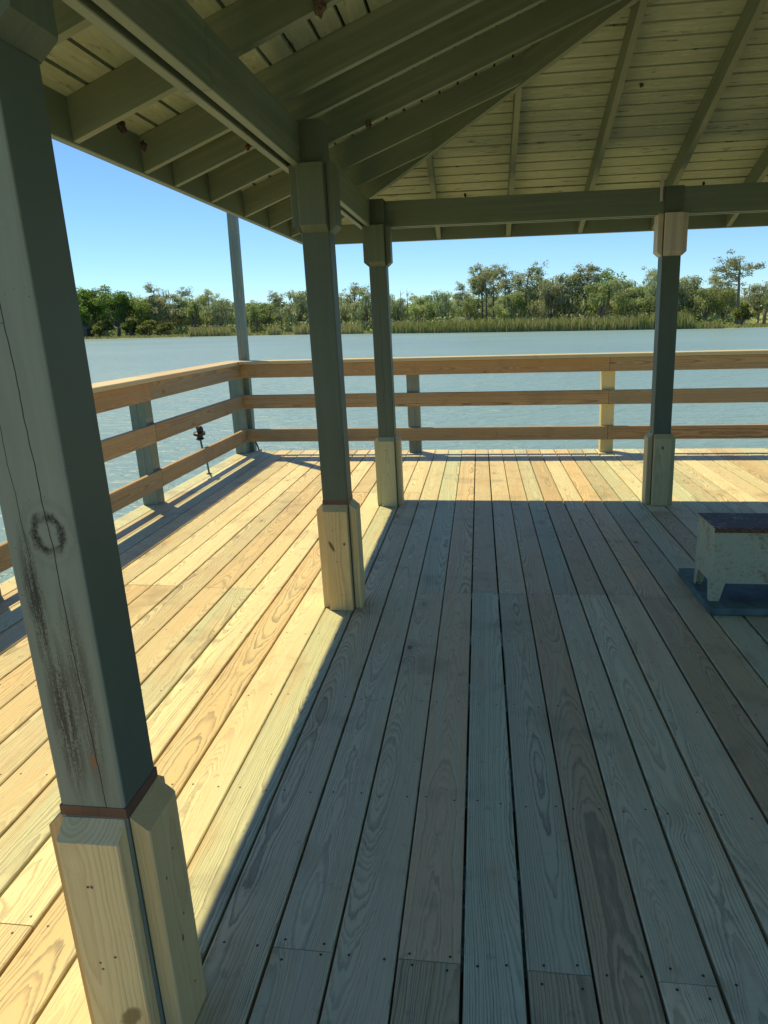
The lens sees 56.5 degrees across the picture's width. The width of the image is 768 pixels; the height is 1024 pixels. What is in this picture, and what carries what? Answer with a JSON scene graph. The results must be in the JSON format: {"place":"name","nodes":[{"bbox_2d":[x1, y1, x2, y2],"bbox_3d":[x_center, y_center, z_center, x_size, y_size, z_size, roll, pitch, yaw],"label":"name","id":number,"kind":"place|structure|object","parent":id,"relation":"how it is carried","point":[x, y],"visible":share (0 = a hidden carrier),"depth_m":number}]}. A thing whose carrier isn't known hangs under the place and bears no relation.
{"place":"outdoors","nodes":[
{"label":"outdoors","id":0,"kind":"place"},
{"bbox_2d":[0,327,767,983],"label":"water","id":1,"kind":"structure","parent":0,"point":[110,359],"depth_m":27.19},
{"bbox_2d":[52,139,767,325],"label":"sky","id":2,"kind":"structure","parent":0,"point":[126,230]},
{"bbox_2d":[107,313,767,338],"bbox_3d":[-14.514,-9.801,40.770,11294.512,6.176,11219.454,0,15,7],"label":"shore ground","id":3,"kind":"structure","parent":0,"point":[754,319],"depth_m":174.70},
{"bbox_2d":[82,326,93,337],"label":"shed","id":4,"kind":"structure","parent":3,"relation":"on","point":[87,331],"depth_m":216.61},
{"bbox_2d":[76,286,107,327],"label":"broadleaf tree","id":5,"kind":"object","parent":3,"relation":"on","point":[86,316],"visible":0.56,"depth_m":216.97},
{"bbox_2d":[77,284,114,336],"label":"broadleaf tree","id":6,"kind":"object","parent":3,"relation":"on","point":[92,292],"visible":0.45,"depth_m":218.42},
{"bbox_2d":[91,320,115,335],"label":"shrub","id":7,"kind":"object","parent":3,"relation":"on","point":[99,327],"visible":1,"depth_m":211.16},
{"bbox_2d":[91,290,135,336],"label":"broadleaf tree","id":8,"kind":"object","parent":3,"relation":"on","point":[117,322],"visible":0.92,"depth_m":213.84},
{"bbox_2d":[110,292,148,332],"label":"broadleaf tree","id":9,"kind":"object","parent":3,"relation":"on","point":[139,309],"visible":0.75,"depth_m":216.67},
{"bbox_2d":[119,318,139,335],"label":"shrub","id":10,"kind":"object","parent":3,"relation":"on","point":[129,326],"visible":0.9,"depth_m":210.37},
{"bbox_2d":[129,292,159,334],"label":"oak tree","id":11,"kind":"object","parent":3,"relation":"on","point":[138,301],"visible":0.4,"depth_m":222.96},
{"bbox_2d":[135,320,158,335],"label":"shrub","id":12,"kind":"object","parent":3,"relation":"on","point":[146,325],"visible":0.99,"depth_m":208.54},
{"bbox_2d":[141,282,166,331],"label":"pine tree","id":13,"kind":"object","parent":3,"relation":"on","point":[149,287],"visible":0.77,"depth_m":221.11},
{"bbox_2d":[156,322,174,334],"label":"shrub","id":14,"kind":"object","parent":3,"relation":"on","point":[165,327],"visible":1,"depth_m":208.00},
{"bbox_2d":[151,291,185,333],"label":"mossy tree","id":15,"kind":"object","parent":3,"relation":"on","point":[167,315],"visible":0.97,"depth_m":218.58},
{"bbox_2d":[167,286,194,333],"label":"pine tree","id":16,"kind":"object","parent":3,"relation":"on","point":[181,296],"visible":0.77,"depth_m":223.55},
{"bbox_2d":[178,295,215,329],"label":"oak tree","id":17,"kind":"object","parent":3,"relation":"on","point":[192,310],"visible":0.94,"depth_m":219.82},
{"bbox_2d":[195,288,219,325],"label":"pine tree","id":18,"kind":"object","parent":3,"relation":"on","point":[207,292],"visible":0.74,"depth_m":221.80},
{"bbox_2d":[203,297,235,327],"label":"mossy tree","id":19,"kind":"object","parent":3,"relation":"on","point":[217,308],"visible":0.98,"depth_m":214.22},
{"bbox_2d":[228,303,255,323],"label":"oak tree","id":20,"kind":"object","parent":3,"relation":"on","point":[246,306],"visible":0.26,"depth_m":212.42},
{"bbox_2d":[233,304,275,331],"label":"oak tree","id":21,"kind":"object","parent":3,"relation":"on","point":[254,316],"visible":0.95,"depth_m":207.12},
{"bbox_2d":[250,300,284,327],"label":"oak tree","id":22,"kind":"object","parent":3,"relation":"on","point":[269,319],"visible":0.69,"depth_m":210.64},
{"bbox_2d":[266,290,285,330],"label":"pine tree","id":23,"kind":"object","parent":3,"relation":"on","point":[276,302],"visible":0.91,"depth_m":203.04},
{"bbox_2d":[277,290,307,324],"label":"mossy tree","id":24,"kind":"object","parent":3,"relation":"on","point":[298,304],"visible":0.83,"depth_m":200.69},
{"bbox_2d":[339,294,360,324],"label":"mossy tree","id":25,"kind":"object","parent":3,"relation":"on","point":[343,312],"visible":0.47,"depth_m":191.48},
{"bbox_2d":[338,282,363,319],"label":"pine tree","id":26,"kind":"object","parent":3,"relation":"on","point":[353,290],"visible":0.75,"depth_m":190.85},
{"bbox_2d":[343,284,371,329],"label":"mossy tree","id":27,"kind":"object","parent":3,"relation":"on","point":[356,311],"visible":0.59,"depth_m":183.88},
{"bbox_2d":[0,448,767,1023],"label":"deck","id":28,"kind":"structure","parent":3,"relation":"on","point":[290,718],"depth_m":2.59},
{"bbox_2d":[193,426,211,473],"bbox_3d":[-1.894,-0.644,7.432,0.124,0.531,0.173,0,15,7],"label":"dock lamp","id":29,"kind":"object","parent":28,"relation":"on","point":[199,433],"visible":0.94,"depth_m":7.34},
{"bbox_2d":[226,213,256,450],"bbox_3d":[-1.699,-2.493,8.384,0.106,3.599,0.166,0,15,7],"label":"pole","id":30,"kind":"object","parent":28,"relation":"on","point":[237,282],"visible":0.5,"depth_m":8.35},
{"bbox_2d":[0,0,767,1023],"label":"gazebo","id":31,"kind":"object","parent":28,"relation":"on","point":[516,118],"visible":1,"depth_m":3.23},
{"bbox_2d":[116,121,126,133],"bbox_3d":[-1.045,-1.536,2.847,0.038,0.057,0.037,0,15,7],"label":"wasp nest","id":32,"kind":"object","parent":31,"relation":"attached to","point":[120,125],"visible":0.84,"depth_m":2.84},
{"bbox_2d":[140,140,147,151],"bbox_3d":[-1.048,-1.594,3.110,0.032,0.050,0.030,0,15,7],"label":"wasp nest","id":33,"kind":"object","parent":31,"relation":"attached to","point":[143,146],"visible":1,"depth_m":3.10},
{"bbox_2d":[313,0,326,18],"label":"wasp nest","id":34,"kind":"object","parent":31,"relation":"attached to","point":[320,7],"visible":1,"depth_m":2.49},
{"bbox_2d":[365,119,371,129],"bbox_3d":[-0.085,-2.135,3.930,0.040,0.055,0.039,0,15,7],"label":"wasp nest","id":35,"kind":"object","parent":31,"relation":"attached to","point":[368,124],"visible":1,"depth_m":3.92},
{"bbox_2d":[0,349,767,595],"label":"railing","id":36,"kind":"object","parent":28,"relation":"on","point":[146,433],"visible":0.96,"depth_m":7.92},
{"bbox_2d":[678,568,767,615],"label":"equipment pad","id":37,"kind":"object","parent":28,"relation":"on","point":[744,599],"visible":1,"depth_m":3.78},
{"bbox_2d":[693,513,767,600],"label":"bench","id":38,"kind":"object","parent":37,"relation":"on","point":[731,548],"visible":1,"depth_m":3.68},
{"bbox_2d":[368,294,399,317],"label":"mossy tree","id":39,"kind":"object","parent":3,"relation":"on","point":[390,306],"visible":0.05,"depth_m":181.24},
{"bbox_2d":[398,292,403,320],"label":"dead tree","id":40,"kind":"object","parent":3,"relation":"on","point":[400,305],"visible":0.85,"depth_m":173.95},
{"bbox_2d":[390,297,413,321],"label":"mossy tree","id":41,"kind":"object","parent":3,"relation":"on","point":[395,306],"visible":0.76,"depth_m":178.09},
{"bbox_2d":[404,295,441,321],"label":"oak tree","id":42,"kind":"object","parent":3,"relation":"on","point":[416,308],"visible":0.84,"depth_m":173.33},
{"bbox_2d":[79,281,767,336],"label":"woods","id":43,"kind":"object","parent":3,"relation":"on","point":[727,318],"visible":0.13,"depth_m":185.47},
{"bbox_2d":[84,310,767,338],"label":"reeds","id":44,"kind":"object","parent":3,"relation":"on","point":[643,322],"visible":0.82,"depth_m":138.41},
{"bbox_2d":[423,290,458,320],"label":"mossy tree","id":45,"kind":"object","parent":3,"relation":"on","point":[443,305],"visible":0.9,"depth_m":170.88},
{"bbox_2d":[452,281,474,320],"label":"pine tree","id":46,"kind":"object","parent":3,"relation":"on","point":[459,297],"visible":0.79,"depth_m":164.49},
{"bbox_2d":[453,295,491,320],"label":"oak tree","id":47,"kind":"object","parent":3,"relation":"on","point":[471,307],"visible":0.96,"depth_m":159.64},
{"bbox_2d":[464,265,495,311],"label":"pine tree","id":48,"kind":"object","parent":3,"relation":"on","point":[473,291],"visible":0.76,"depth_m":160.56},
{"bbox_2d":[467,263,495,312],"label":"pine tree","id":49,"kind":"object","parent":3,"relation":"on","point":[475,268],"visible":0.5,"depth_m":161.45},
{"bbox_2d":[474,271,497,317],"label":"pine tree","id":50,"kind":"object","parent":3,"relation":"on","point":[482,285],"visible":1,"depth_m":157.99},
{"bbox_2d":[486,264,504,320],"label":"pine tree","id":51,"kind":"object","parent":3,"relation":"on","point":[499,279],"visible":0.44,"depth_m":162.68},
{"bbox_2d":[491,263,520,317],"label":"pine tree","id":52,"kind":"object","parent":3,"relation":"on","point":[504,285],"visible":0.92,"depth_m":156.80},
{"bbox_2d":[490,288,538,319],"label":"oak tree","id":53,"kind":"object","parent":3,"relation":"on","point":[513,299],"visible":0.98,"depth_m":152.04},
{"bbox_2d":[510,260,548,316],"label":"pine tree","id":54,"kind":"object","parent":3,"relation":"on","point":[519,280],"visible":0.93,"depth_m":154.24},
{"bbox_2d":[513,268,551,314],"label":"mossy tree","id":55,"kind":"object","parent":3,"relation":"on","point":[534,293],"visible":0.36,"depth_m":155.75},
{"bbox_2d":[528,278,574,320],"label":"mossy tree","id":56,"kind":"object","parent":3,"relation":"on","point":[547,290],"visible":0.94,"depth_m":150.05},
{"bbox_2d":[545,272,591,317],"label":"mossy tree","id":57,"kind":"object","parent":3,"relation":"on","point":[573,284],"visible":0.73,"depth_m":150.91},
{"bbox_2d":[566,262,611,316],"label":"pine tree","id":58,"kind":"object","parent":3,"relation":"on","point":[586,276],"visible":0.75,"depth_m":151.20},
{"bbox_2d":[579,276,628,317],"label":"oak tree","id":59,"kind":"object","parent":3,"relation":"on","point":[598,298],"visible":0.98,"depth_m":139.00},
{"bbox_2d":[587,268,626,314],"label":"broadleaf tree","id":60,"kind":"object","parent":3,"relation":"on","point":[607,275],"visible":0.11,"depth_m":155.18},
{"bbox_2d":[601,279,636,316],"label":"mossy tree","id":61,"kind":"object","parent":3,"relation":"on","point":[628,283],"visible":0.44,"depth_m":141.99},
{"bbox_2d":[615,287,654,316],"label":"oak tree","id":62,"kind":"object","parent":3,"relation":"on","point":[631,301],"visible":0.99,"depth_m":138.50},
{"bbox_2d":[630,276,656,315],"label":"mossy tree","id":63,"kind":"object","parent":3,"relation":"on","point":[649,288],"visible":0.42,"depth_m":140.25},
{"bbox_2d":[639,265,657,303],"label":"pine tree","id":64,"kind":"object","parent":3,"relation":"on","point":[653,274],"visible":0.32,"depth_m":144.57},
{"bbox_2d":[652,285,690,310],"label":"mossy tree","id":65,"kind":"object","parent":3,"relation":"on","point":[681,295],"visible":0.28,"depth_m":135.27},
{"bbox_2d":[679,274,709,314],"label":"mossy tree","id":66,"kind":"object","parent":3,"relation":"on","point":[695,281],"visible":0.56,"depth_m":134.77},
{"bbox_2d":[680,286,724,320],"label":"oak tree","id":67,"kind":"object","parent":3,"relation":"on","point":[706,304],"visible":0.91,"depth_m":132.66},
{"bbox_2d":[706,272,732,320],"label":"pine tree","id":68,"kind":"object","parent":3,"relation":"on","point":[712,282],"visible":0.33,"depth_m":138.72},
{"bbox_2d":[708,283,750,321],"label":"oak tree","id":69,"kind":"object","parent":3,"relation":"on","point":[726,294],"visible":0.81,"depth_m":132.18},
{"bbox_2d":[709,249,766,323],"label":"pine tree","id":70,"kind":"object","parent":3,"relation":"on","point":[735,264],"visible":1,"depth_m":127.92},
{"bbox_2d":[732,302,759,324],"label":"shrub","id":71,"kind":"object","parent":3,"relation":"on","point":[742,313],"visible":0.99,"depth_m":123.57},
{"bbox_2d":[741,280,767,322],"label":"mossy tree","id":72,"kind":"object","parent":3,"relation":"on","point":[756,295],"visible":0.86,"depth_m":135.73},
{"bbox_2d":[756,298,767,324],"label":"palm tree","id":73,"kind":"object","parent":3,"relation":"on","point":[765,300],"visible":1,"depth_m":122.34}
]}

